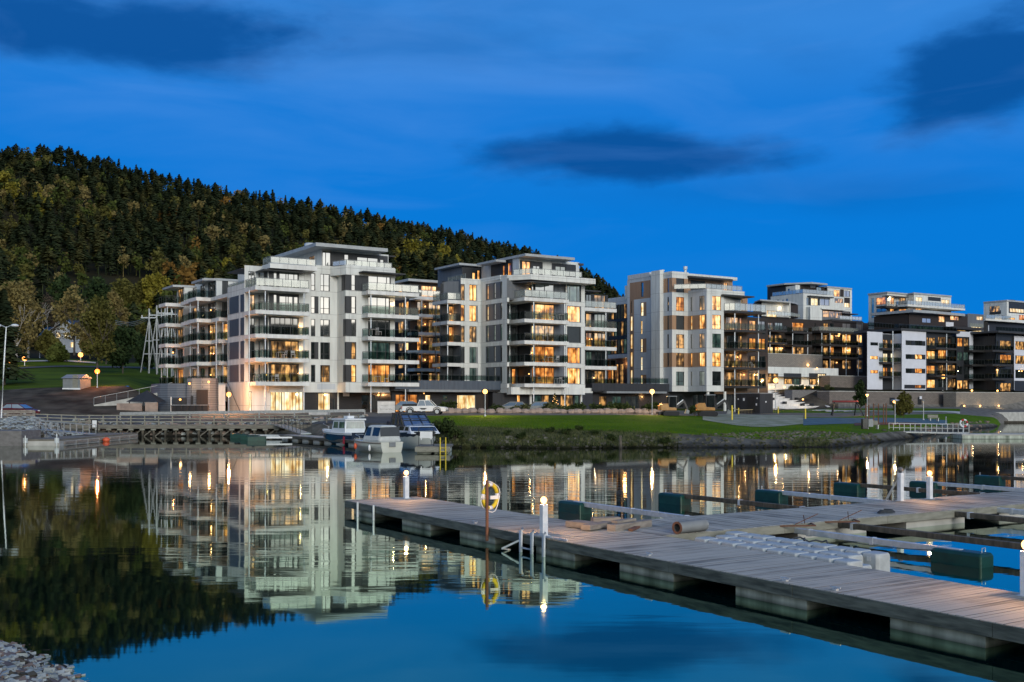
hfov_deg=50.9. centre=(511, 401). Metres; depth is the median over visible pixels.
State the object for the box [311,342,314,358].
window
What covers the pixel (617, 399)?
window
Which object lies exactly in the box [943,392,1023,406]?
retaining wall
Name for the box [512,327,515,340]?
window
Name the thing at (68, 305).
broadleaved tree
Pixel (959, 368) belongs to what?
window
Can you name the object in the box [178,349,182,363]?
window
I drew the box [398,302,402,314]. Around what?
window
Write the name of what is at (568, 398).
window
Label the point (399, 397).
window
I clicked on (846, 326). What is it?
window
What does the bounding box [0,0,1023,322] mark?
sky
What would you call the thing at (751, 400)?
door
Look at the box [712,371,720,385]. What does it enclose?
window
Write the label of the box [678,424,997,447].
gravel shore
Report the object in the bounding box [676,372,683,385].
window
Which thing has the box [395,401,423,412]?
parked car
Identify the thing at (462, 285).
window
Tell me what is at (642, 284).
window
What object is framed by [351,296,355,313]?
window
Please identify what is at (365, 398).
window
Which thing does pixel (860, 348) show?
window
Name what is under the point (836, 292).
window
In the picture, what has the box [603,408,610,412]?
boulder
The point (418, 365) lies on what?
window
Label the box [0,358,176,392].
grass slope
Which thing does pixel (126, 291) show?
broadleaved tree
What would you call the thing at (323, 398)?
window
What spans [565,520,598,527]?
plank
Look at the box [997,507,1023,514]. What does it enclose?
mooring finger
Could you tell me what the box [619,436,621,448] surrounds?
mooring post
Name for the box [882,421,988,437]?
spit stones
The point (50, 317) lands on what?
birch tree
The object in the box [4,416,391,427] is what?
quay apron
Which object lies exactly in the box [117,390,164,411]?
garden pavilion
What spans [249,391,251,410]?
window
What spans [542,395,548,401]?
window
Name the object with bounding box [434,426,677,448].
grassy bank
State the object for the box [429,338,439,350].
window
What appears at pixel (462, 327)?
window
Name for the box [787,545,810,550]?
cube float
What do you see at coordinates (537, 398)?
window
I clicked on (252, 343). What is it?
window
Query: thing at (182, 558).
water
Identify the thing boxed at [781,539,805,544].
cube float
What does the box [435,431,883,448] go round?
shore stones
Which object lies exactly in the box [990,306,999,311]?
window
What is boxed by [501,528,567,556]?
dock ladder
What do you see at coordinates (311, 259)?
window
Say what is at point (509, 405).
parked car
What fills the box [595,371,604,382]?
window
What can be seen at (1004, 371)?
window
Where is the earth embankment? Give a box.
[0,386,160,414]
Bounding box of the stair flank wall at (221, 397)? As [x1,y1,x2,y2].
[219,385,224,410]
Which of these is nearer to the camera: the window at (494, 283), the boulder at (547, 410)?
the boulder at (547, 410)
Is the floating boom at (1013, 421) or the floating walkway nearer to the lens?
the floating walkway
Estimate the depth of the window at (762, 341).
185.01 m
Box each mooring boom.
[230,432,278,437]
[241,434,279,439]
[247,435,291,440]
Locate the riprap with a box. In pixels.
[0,415,82,436]
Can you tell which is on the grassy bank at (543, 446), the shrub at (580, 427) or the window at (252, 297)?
the shrub at (580, 427)
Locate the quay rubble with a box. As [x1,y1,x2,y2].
[67,414,367,434]
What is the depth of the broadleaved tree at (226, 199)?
605.06 m
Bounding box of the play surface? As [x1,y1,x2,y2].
[803,418,946,427]
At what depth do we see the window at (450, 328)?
155.89 m
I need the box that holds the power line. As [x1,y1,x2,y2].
[115,313,151,325]
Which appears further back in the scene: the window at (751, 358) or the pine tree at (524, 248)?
the pine tree at (524, 248)
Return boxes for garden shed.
[62,374,92,389]
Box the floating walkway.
[635,491,1023,539]
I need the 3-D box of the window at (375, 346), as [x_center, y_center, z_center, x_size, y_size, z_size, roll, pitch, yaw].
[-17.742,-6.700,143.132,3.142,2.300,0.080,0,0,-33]
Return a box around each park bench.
[868,421,878,428]
[927,415,938,420]
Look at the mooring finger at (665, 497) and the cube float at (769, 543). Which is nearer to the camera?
the cube float at (769, 543)
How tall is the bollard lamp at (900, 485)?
1.207 m
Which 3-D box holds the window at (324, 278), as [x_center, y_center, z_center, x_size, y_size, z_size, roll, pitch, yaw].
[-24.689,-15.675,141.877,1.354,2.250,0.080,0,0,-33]
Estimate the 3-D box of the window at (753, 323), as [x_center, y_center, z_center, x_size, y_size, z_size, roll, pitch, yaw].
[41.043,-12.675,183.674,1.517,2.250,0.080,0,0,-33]
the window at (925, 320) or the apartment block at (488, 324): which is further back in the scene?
the window at (925, 320)
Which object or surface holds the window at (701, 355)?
in the apartment block at (683, 334)
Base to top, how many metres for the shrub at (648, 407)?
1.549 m
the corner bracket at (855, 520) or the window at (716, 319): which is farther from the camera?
the window at (716, 319)
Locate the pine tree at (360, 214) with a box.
[358,210,364,222]
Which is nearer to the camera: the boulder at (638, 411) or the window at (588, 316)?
the boulder at (638, 411)
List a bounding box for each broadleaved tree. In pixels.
[0,170,10,194]
[5,180,23,202]
[32,192,43,209]
[34,329,60,357]
[38,197,53,214]
[46,342,69,361]
[47,272,80,315]
[49,281,88,354]
[74,276,110,305]
[75,185,89,200]
[76,294,116,374]
[78,329,91,358]
[88,314,117,363]
[95,182,105,196]
[104,324,139,372]
[106,289,130,327]
[109,276,141,309]
[127,201,140,219]
[132,334,155,370]
[134,279,150,309]
[141,272,170,308]
[144,203,158,219]
[144,246,165,271]
[153,286,176,318]
[161,260,180,284]
[171,263,196,291]
[183,275,195,285]
[189,262,199,274]
[190,200,205,219]
[203,269,213,277]
[204,225,220,249]
[219,195,231,205]
[220,257,233,271]
[227,244,242,265]
[238,222,253,241]
[257,235,272,253]
[394,247,399,264]
[400,239,418,264]
[409,249,425,272]
[418,241,436,253]
[436,243,450,263]
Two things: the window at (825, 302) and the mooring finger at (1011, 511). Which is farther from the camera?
the window at (825, 302)
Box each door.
[73,375,77,387]
[748,397,754,411]
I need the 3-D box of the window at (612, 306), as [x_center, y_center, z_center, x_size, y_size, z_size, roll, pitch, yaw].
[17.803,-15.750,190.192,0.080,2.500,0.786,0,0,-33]
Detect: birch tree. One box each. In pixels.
[0,280,41,356]
[11,279,51,357]
[40,292,66,338]
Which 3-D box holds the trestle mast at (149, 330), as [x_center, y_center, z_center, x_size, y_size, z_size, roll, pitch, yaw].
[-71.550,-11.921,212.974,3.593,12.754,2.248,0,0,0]
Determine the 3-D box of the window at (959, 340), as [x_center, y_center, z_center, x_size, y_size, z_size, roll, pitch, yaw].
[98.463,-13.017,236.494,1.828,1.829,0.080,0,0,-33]
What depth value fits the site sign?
134.00 m
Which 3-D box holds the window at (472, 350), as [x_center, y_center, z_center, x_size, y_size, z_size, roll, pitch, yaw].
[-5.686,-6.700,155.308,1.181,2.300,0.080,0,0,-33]
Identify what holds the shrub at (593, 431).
on the grassy bank at (543, 446)
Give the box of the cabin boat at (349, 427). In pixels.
[322,413,365,444]
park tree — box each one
[852,379,868,407]
[892,390,914,417]
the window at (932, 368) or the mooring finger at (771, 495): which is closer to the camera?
the mooring finger at (771, 495)
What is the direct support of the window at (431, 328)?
in the apartment block at (422, 324)
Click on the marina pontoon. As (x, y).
(309, 438)
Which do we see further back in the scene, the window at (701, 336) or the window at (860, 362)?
the window at (860, 362)
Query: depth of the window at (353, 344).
141.20 m
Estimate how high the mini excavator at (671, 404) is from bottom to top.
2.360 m
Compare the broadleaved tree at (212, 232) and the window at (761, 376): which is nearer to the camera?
the window at (761, 376)
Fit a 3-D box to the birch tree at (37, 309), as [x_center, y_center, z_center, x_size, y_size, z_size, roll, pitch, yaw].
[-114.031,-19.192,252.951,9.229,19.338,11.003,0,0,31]
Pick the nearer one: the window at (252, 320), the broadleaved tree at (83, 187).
the window at (252, 320)
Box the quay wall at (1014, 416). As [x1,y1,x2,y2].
[992,412,1023,420]
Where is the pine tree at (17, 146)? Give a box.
[10,143,20,150]
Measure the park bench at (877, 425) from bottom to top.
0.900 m
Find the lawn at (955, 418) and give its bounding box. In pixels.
[427,414,999,438]
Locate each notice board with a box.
[91,419,97,432]
[418,427,433,445]
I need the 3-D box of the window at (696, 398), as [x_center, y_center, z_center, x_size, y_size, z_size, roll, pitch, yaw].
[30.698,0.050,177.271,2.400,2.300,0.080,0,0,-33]
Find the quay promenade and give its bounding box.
[960,409,1007,420]
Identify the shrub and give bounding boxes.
[432,417,453,432]
[438,399,457,408]
[440,423,455,433]
[447,426,463,439]
[462,443,470,447]
[475,441,481,447]
[489,403,502,412]
[503,429,510,434]
[516,432,525,437]
[520,403,530,409]
[536,439,544,443]
[543,402,555,407]
[544,426,554,431]
[552,393,557,405]
[555,405,566,409]
[560,427,571,435]
[564,404,576,409]
[570,402,586,409]
[575,424,583,429]
[588,402,602,408]
[590,429,599,434]
[605,402,618,408]
[607,433,616,439]
[612,402,622,408]
[620,402,631,408]
[641,403,655,410]
[645,400,659,409]
[659,436,669,442]
[685,404,696,413]
[795,385,804,389]
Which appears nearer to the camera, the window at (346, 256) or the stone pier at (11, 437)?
the stone pier at (11, 437)
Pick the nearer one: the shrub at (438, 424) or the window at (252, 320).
the shrub at (438, 424)
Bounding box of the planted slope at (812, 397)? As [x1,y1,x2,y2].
[771,390,837,410]
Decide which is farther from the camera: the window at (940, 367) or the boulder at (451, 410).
the window at (940, 367)
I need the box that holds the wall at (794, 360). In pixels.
[768,353,821,367]
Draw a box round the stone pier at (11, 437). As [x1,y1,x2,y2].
[0,430,40,445]
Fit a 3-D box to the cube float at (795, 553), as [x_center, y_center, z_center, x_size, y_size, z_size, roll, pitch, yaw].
[6.599,3.800,24.997,0.558,0.640,0.546,0,0,-33]
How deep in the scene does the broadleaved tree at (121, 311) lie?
305.40 m
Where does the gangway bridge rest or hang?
on the lawn at (955, 418)
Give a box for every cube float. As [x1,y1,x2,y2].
[694,536,717,542]
[708,539,730,544]
[715,534,737,539]
[722,540,745,546]
[725,531,746,536]
[729,537,750,541]
[736,543,758,549]
[739,533,760,538]
[743,538,765,543]
[751,545,775,551]
[752,534,774,540]
[757,541,779,545]
[767,537,788,542]
[767,548,790,553]
[772,543,795,548]
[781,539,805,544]
[782,550,808,556]
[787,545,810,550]
[796,541,819,547]
[799,552,823,559]
[803,547,827,553]
[812,543,836,548]
[816,555,842,562]
[819,550,843,555]
[828,546,852,552]
[834,558,862,567]
[836,552,862,562]
[845,548,870,553]
[862,550,889,571]
[863,564,871,568]
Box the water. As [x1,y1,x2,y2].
[0,414,1023,681]
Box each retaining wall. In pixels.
[785,390,817,399]
[817,391,942,404]
[819,375,866,387]
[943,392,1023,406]
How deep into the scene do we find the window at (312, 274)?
140.96 m
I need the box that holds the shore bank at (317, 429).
[41,423,386,437]
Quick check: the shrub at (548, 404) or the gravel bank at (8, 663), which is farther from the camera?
the shrub at (548, 404)
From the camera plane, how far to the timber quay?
122.86 m
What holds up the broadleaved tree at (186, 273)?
on the hillside
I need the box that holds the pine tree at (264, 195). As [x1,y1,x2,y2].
[260,191,269,201]
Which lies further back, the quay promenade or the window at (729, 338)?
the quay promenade
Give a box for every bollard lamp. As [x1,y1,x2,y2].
[402,475,410,498]
[538,503,549,535]
[885,467,904,500]
[924,475,932,498]
[1016,549,1023,596]
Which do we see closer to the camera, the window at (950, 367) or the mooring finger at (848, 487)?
the mooring finger at (848, 487)
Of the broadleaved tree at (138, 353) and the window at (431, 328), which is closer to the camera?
the window at (431, 328)
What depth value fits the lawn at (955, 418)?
115.03 m
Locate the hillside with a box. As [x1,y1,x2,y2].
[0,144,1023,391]
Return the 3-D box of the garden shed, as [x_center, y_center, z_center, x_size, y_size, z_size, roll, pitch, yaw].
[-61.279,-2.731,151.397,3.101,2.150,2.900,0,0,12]
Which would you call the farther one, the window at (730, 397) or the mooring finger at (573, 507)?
the window at (730, 397)
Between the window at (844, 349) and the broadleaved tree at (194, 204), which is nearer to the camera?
the window at (844, 349)
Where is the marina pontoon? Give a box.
[279,434,353,445]
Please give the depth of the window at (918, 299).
287.46 m
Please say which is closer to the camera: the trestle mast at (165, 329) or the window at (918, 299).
the trestle mast at (165, 329)
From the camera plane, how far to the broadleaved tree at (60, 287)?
353.03 m
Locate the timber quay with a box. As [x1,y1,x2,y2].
[61,424,310,435]
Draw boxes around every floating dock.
[345,496,1023,647]
[950,433,1023,438]
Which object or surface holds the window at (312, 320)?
in the apartment block at (321, 309)
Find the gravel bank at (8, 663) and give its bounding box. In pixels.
[0,644,72,681]
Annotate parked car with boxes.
[0,404,39,415]
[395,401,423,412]
[502,402,524,408]
[529,402,553,408]
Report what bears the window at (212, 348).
in the apartment block at (201, 327)
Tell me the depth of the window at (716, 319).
171.48 m
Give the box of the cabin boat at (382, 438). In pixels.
[353,425,403,452]
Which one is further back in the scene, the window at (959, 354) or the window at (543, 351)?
the window at (959, 354)
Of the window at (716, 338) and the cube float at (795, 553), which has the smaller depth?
the cube float at (795, 553)
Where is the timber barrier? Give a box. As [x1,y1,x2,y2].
[0,410,34,417]
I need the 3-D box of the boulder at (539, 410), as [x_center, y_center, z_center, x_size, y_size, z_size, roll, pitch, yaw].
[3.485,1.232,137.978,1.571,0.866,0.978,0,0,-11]
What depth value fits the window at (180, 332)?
161.06 m
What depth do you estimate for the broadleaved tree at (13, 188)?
524.42 m
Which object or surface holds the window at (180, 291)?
in the apartment block at (201, 327)
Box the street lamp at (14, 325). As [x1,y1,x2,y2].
[0,324,18,417]
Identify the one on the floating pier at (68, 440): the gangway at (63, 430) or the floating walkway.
the gangway at (63, 430)
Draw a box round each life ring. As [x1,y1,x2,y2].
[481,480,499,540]
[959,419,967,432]
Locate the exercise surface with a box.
[854,422,921,425]
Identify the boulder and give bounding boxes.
[446,408,454,412]
[454,408,461,412]
[461,408,468,412]
[468,408,477,412]
[477,408,484,412]
[486,409,495,412]
[496,408,503,412]
[503,409,512,412]
[511,408,521,412]
[535,408,542,412]
[543,408,551,412]
[574,409,582,412]
[590,409,598,412]
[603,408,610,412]
[611,408,618,412]
[624,408,633,412]
[634,408,641,413]
[642,408,648,413]
[649,409,656,413]
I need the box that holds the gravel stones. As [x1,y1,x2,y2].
[0,640,88,681]
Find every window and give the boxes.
[178,289,182,302]
[178,309,182,323]
[178,329,182,343]
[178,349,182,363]
[178,369,182,382]
[193,308,195,318]
[193,328,195,340]
[193,349,195,361]
[201,285,204,296]
[201,306,204,318]
[201,326,204,339]
[201,347,204,361]
[201,368,204,377]
[210,281,214,297]
[210,303,214,318]
[210,324,214,339]
[210,346,214,361]
[210,367,214,377]
[222,281,227,293]
[222,302,227,317]
[224,324,227,339]
[224,345,227,360]
[224,367,227,382]
[248,271,254,286]
[248,294,254,310]
[248,318,254,334]
[248,341,254,357]
[248,365,254,381]
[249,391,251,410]
[270,392,302,409]
[271,317,297,334]
[271,341,297,357]
[271,364,297,381]
[274,272,276,286]
[274,294,276,309]
[279,273,297,287]
[279,296,297,310]
[309,256,313,264]
[311,273,314,290]
[311,296,314,312]
[311,319,314,335]
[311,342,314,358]
[311,365,314,381]
[318,393,329,409]
[320,274,329,290]
[320,297,329,313]
[320,319,329,336]
[320,342,329,358]
[320,365,329,381]
[323,252,330,265]
[344,254,348,264]
[351,275,354,290]
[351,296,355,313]
[351,319,355,335]
[351,342,355,358]
[351,365,355,381]
[357,257,377,266]
[362,395,379,409]
[368,276,389,290]
[368,297,389,313]
[368,319,389,336]
[368,342,389,359]
[368,365,389,381]
[396,394,406,411]
[398,285,402,291]
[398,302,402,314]
[398,322,402,332]
[398,343,402,350]
[398,355,402,368]
[398,373,402,379]
[408,394,416,411]
[417,301,420,313]
[417,319,420,331]
[417,337,420,349]
[417,355,420,367]
[421,286,435,296]
[425,395,430,411]
[429,302,439,314]
[429,320,439,332]
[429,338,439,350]
[429,355,439,368]
[429,373,439,379]
[449,306,452,320]
[449,327,452,341]
[449,348,452,362]
[449,368,452,380]
[457,395,474,408]
[461,284,463,299]
[461,305,463,320]
[461,326,463,341]
[461,347,463,362]
[461,368,463,380]
[469,285,475,300]
[469,305,475,321]
[469,326,475,341]
[469,347,475,362]
[469,368,475,380]
[487,284,488,298]
[487,305,488,319]
[487,326,488,340]
[487,347,488,361]
[494,283,495,297]
[494,304,495,318]
[494,325,495,340]
[494,346,495,361]
[500,282,501,296]
[500,303,501,318]
[500,324,501,339]
[500,346,501,360]
[508,263,510,274]
[512,306,515,319]
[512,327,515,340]
[512,348,515,361]
[512,369,515,383]
[522,261,529,273]
[533,266,539,274]
[534,395,540,401]
[535,285,553,298]
[535,304,553,319]
[535,325,553,340]
[535,346,553,361]
[535,367,553,383]
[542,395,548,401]
[556,266,565,276]
[561,395,572,405]
[567,285,579,301]
[567,306,579,321]
[567,326,579,342]
[567,347,579,362]
[567,368,579,383]
[575,395,578,404]
[586,294,591,306]
[586,314,591,326]
[586,333,591,345]
[586,352,591,365]
[586,371,591,382]
[595,295,604,307]
[595,314,604,327]
[595,333,604,346]
[595,352,604,365]
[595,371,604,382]
[599,396,606,404]
[611,305,613,319]
[611,322,613,336]
[611,364,612,382]
[612,396,620,403]
[614,305,616,318]
[614,322,616,335]
[615,364,617,382]
[618,339,619,353]
[620,364,622,382]
[621,321,622,335]
[625,396,638,408]
[641,282,643,296]
[641,303,643,315]
[676,278,683,292]
[676,297,683,310]
[676,316,683,329]
[676,334,683,347]
[676,353,683,366]
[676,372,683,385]
[679,395,682,407]
[691,280,704,289]
[693,395,703,404]
[699,296,704,309]
[699,315,704,328]
[699,333,704,347]
[699,352,704,366]
[699,371,704,384]
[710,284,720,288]
[712,296,720,309]
[712,315,720,328]
[712,334,720,347]
[712,352,720,366]
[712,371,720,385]
[717,395,722,408]
[726,317,737,329]
[726,335,737,347]
[726,354,737,366]
[726,372,737,385]
[728,395,732,408]
[749,321,755,329]
[749,338,755,348]
[749,356,755,366]
[749,373,755,385]
[759,321,764,333]
[759,339,764,348]
[759,356,764,367]
[759,374,764,385]
[767,310,775,316]
[768,323,772,329]
[768,373,777,383]
[775,323,782,329]
[775,335,782,341]
[775,347,782,352]
[785,379,791,383]
[792,322,803,330]
[793,335,803,342]
[793,347,803,353]
[794,378,799,384]
[810,379,815,384]
[811,298,817,305]
[820,299,828,305]
[823,311,841,317]
[834,290,839,296]
[835,298,842,302]
[843,323,850,330]
[843,335,850,342]
[843,347,850,354]
[843,360,850,368]
[844,291,849,296]
[857,335,861,342]
[857,347,861,354]
[857,360,861,368]
[871,298,873,317]
[876,297,885,304]
[883,353,886,361]
[899,298,905,303]
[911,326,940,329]
[915,354,921,358]
[915,368,921,372]
[916,297,921,304]
[922,318,930,322]
[927,337,934,345]
[927,351,934,358]
[927,366,934,373]
[927,380,934,387]
[938,337,945,344]
[938,350,945,358]
[938,365,945,372]
[938,379,945,386]
[941,299,948,305]
[948,337,954,344]
[948,350,954,358]
[948,365,954,372]
[948,379,954,386]
[950,316,958,319]
[957,338,961,346]
[957,352,961,360]
[957,366,961,374]
[957,380,961,388]
[964,352,967,360]
[964,366,967,374]
[964,381,967,388]
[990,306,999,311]
[1000,340,1010,348]
[1000,355,1010,362]
[1000,369,1010,376]
[1000,383,1010,390]
[1010,308,1023,312]
[1015,341,1023,349]
[1015,355,1023,363]
[1015,370,1023,377]
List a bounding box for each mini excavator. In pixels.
[656,396,688,415]
[694,394,730,415]
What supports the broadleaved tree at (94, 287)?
on the hillside
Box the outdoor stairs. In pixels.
[768,391,829,408]
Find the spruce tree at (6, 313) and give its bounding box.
[0,289,35,384]
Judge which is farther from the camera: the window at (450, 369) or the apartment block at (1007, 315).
the apartment block at (1007, 315)
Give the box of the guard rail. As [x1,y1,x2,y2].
[120,409,364,419]
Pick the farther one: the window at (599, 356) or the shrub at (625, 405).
the window at (599, 356)
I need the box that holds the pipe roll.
[672,519,708,533]
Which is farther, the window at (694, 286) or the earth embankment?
the window at (694, 286)
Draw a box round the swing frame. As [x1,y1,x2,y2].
[831,400,863,415]
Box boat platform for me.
[415,444,452,452]
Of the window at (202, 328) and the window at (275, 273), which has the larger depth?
the window at (202, 328)
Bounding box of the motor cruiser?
[387,413,439,449]
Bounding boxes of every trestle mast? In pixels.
[140,309,157,372]
[149,305,163,373]
[157,308,173,375]
[163,309,176,376]
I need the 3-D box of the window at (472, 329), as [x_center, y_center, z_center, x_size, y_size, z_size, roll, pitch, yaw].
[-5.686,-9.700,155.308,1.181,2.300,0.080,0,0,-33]
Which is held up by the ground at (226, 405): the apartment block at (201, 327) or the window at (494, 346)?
the apartment block at (201, 327)
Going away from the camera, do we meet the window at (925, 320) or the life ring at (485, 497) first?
the life ring at (485, 497)
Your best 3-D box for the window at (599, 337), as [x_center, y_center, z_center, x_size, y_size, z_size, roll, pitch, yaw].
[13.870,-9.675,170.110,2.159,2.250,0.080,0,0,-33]
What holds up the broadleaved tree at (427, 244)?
on the hillside
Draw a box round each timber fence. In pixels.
[33,413,311,424]
[310,414,358,422]
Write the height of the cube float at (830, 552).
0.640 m
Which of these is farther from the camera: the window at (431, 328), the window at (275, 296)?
the window at (431, 328)
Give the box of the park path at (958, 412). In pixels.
[806,410,959,413]
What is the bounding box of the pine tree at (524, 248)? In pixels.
[520,245,527,252]
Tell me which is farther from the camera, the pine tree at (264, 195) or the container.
the pine tree at (264, 195)
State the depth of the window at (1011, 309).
294.85 m
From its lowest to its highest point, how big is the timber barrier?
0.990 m
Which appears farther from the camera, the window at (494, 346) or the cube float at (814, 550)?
the window at (494, 346)
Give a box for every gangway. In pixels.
[39,421,95,433]
[274,416,311,433]
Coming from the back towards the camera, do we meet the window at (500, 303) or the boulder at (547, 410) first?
the window at (500, 303)
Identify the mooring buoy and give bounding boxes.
[102,437,109,441]
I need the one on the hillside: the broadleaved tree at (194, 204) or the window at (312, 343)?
the broadleaved tree at (194, 204)
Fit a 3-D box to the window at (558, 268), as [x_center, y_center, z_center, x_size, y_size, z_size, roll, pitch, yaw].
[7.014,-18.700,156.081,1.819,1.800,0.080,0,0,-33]
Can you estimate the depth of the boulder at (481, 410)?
137.01 m
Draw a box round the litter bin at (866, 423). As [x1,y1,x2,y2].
[861,419,872,428]
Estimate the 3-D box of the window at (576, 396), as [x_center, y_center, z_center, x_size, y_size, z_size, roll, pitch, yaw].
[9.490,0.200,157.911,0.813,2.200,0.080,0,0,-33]
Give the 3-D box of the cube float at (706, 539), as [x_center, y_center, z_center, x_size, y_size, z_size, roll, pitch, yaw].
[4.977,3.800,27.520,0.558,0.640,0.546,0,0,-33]
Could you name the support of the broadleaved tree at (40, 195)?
on the hillside
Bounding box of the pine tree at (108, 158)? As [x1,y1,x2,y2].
[105,156,114,164]
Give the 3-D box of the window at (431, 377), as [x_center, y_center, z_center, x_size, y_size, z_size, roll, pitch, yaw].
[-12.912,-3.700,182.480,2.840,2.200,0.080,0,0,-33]
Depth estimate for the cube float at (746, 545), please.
26.11 m
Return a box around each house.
[38,320,80,352]
[768,367,837,390]
[871,309,983,331]
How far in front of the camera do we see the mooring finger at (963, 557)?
26.86 m
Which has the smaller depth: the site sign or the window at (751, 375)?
the site sign
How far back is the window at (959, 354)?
236.52 m
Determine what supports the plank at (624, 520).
on the plank at (641, 523)
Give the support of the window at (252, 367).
in the apartment block at (321, 309)
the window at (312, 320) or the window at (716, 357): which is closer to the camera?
the window at (312, 320)
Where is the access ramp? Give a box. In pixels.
[94,385,156,405]
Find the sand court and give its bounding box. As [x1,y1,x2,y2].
[703,414,802,426]
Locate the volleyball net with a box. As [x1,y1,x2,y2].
[731,405,805,419]
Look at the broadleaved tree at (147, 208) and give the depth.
526.78 m
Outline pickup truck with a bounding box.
[401,400,448,414]
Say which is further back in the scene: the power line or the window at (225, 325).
the power line
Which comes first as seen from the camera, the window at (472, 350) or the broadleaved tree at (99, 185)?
the window at (472, 350)
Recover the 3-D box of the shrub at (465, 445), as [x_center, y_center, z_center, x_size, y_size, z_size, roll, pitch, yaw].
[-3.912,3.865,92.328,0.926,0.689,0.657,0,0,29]
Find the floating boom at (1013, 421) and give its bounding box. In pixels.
[1004,421,1023,422]
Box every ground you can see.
[225,401,735,410]
[241,410,735,413]
[773,408,959,412]
[838,401,1023,411]
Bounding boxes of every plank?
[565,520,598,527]
[581,521,611,529]
[591,516,620,521]
[607,519,651,531]
[612,518,635,522]
[628,526,639,530]
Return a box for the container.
[735,393,773,412]
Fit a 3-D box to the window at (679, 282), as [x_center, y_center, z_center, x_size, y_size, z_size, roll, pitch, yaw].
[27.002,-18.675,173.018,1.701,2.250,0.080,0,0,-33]
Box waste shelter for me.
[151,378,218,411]
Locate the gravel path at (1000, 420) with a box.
[192,411,1003,423]
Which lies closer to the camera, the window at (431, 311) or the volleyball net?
the volleyball net
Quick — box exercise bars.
[865,403,886,423]
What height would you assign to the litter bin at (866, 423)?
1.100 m
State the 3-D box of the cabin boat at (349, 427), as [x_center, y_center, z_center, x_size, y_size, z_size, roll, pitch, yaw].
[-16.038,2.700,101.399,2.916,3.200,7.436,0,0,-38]
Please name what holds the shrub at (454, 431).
on the grassy bank at (543, 446)
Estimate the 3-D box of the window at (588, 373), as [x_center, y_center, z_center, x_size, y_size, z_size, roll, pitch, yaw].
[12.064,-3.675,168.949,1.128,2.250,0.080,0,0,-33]
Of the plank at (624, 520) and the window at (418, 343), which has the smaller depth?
the plank at (624, 520)
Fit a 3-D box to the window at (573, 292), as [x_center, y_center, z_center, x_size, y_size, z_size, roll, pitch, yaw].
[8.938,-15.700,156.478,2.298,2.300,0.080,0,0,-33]
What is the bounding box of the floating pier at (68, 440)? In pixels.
[23,433,137,445]
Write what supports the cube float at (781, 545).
on the water
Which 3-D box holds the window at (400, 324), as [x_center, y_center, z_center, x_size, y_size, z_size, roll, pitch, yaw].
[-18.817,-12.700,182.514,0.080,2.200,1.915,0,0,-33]
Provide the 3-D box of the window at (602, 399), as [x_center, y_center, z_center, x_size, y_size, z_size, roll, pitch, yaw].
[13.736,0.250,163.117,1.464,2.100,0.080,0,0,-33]
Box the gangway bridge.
[889,423,968,433]
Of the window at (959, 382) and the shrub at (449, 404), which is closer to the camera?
the shrub at (449, 404)
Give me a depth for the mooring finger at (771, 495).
42.51 m
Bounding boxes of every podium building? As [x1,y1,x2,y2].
[380,374,501,411]
[585,377,668,408]
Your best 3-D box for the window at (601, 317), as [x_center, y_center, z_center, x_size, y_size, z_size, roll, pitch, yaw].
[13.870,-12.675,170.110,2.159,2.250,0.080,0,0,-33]
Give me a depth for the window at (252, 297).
138.53 m
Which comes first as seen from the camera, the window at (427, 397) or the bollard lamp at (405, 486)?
the bollard lamp at (405, 486)
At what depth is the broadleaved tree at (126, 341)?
201.68 m
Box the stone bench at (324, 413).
[309,412,327,414]
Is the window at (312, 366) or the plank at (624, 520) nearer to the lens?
the plank at (624, 520)
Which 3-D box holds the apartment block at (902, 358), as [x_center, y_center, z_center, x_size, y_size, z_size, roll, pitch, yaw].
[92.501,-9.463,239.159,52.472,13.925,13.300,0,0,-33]
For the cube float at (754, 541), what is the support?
on the water
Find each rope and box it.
[793,536,827,543]
[845,541,933,549]
[877,509,894,513]
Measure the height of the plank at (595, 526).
0.140 m
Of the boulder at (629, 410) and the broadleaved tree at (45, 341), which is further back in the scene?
the broadleaved tree at (45, 341)
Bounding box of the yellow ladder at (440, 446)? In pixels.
[440,437,445,453]
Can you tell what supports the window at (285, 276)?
in the apartment block at (321, 309)
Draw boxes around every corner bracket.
[780,514,816,526]
[824,510,861,522]
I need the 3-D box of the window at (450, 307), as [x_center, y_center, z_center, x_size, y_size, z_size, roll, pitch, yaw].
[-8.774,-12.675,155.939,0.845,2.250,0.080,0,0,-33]
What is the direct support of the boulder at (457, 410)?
on the courtyard ground at (423, 412)
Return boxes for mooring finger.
[558,497,688,517]
[658,489,804,508]
[755,486,889,502]
[794,528,992,567]
[833,481,983,494]
[838,522,1023,549]
[909,478,1023,490]
[954,511,1023,522]
[974,475,1023,484]
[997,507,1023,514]
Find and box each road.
[2,414,191,419]
[8,365,155,368]
[21,360,95,362]
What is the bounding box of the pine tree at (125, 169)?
[122,166,127,174]
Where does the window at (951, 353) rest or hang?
in the apartment block at (902, 358)
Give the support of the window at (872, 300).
in the apartment block at (886, 301)
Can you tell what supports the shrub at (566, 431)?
on the grassy bank at (543, 446)
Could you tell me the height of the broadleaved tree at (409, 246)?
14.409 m
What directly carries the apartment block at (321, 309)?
on the courtyard ground at (423, 412)
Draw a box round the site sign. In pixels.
[378,401,394,413]
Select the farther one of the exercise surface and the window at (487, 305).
the window at (487, 305)
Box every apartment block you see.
[159,278,237,400]
[210,242,418,413]
[395,278,439,379]
[432,253,616,408]
[608,266,767,410]
[753,282,867,375]
[854,322,972,389]
[868,292,964,329]
[964,325,1023,390]
[983,300,1023,331]

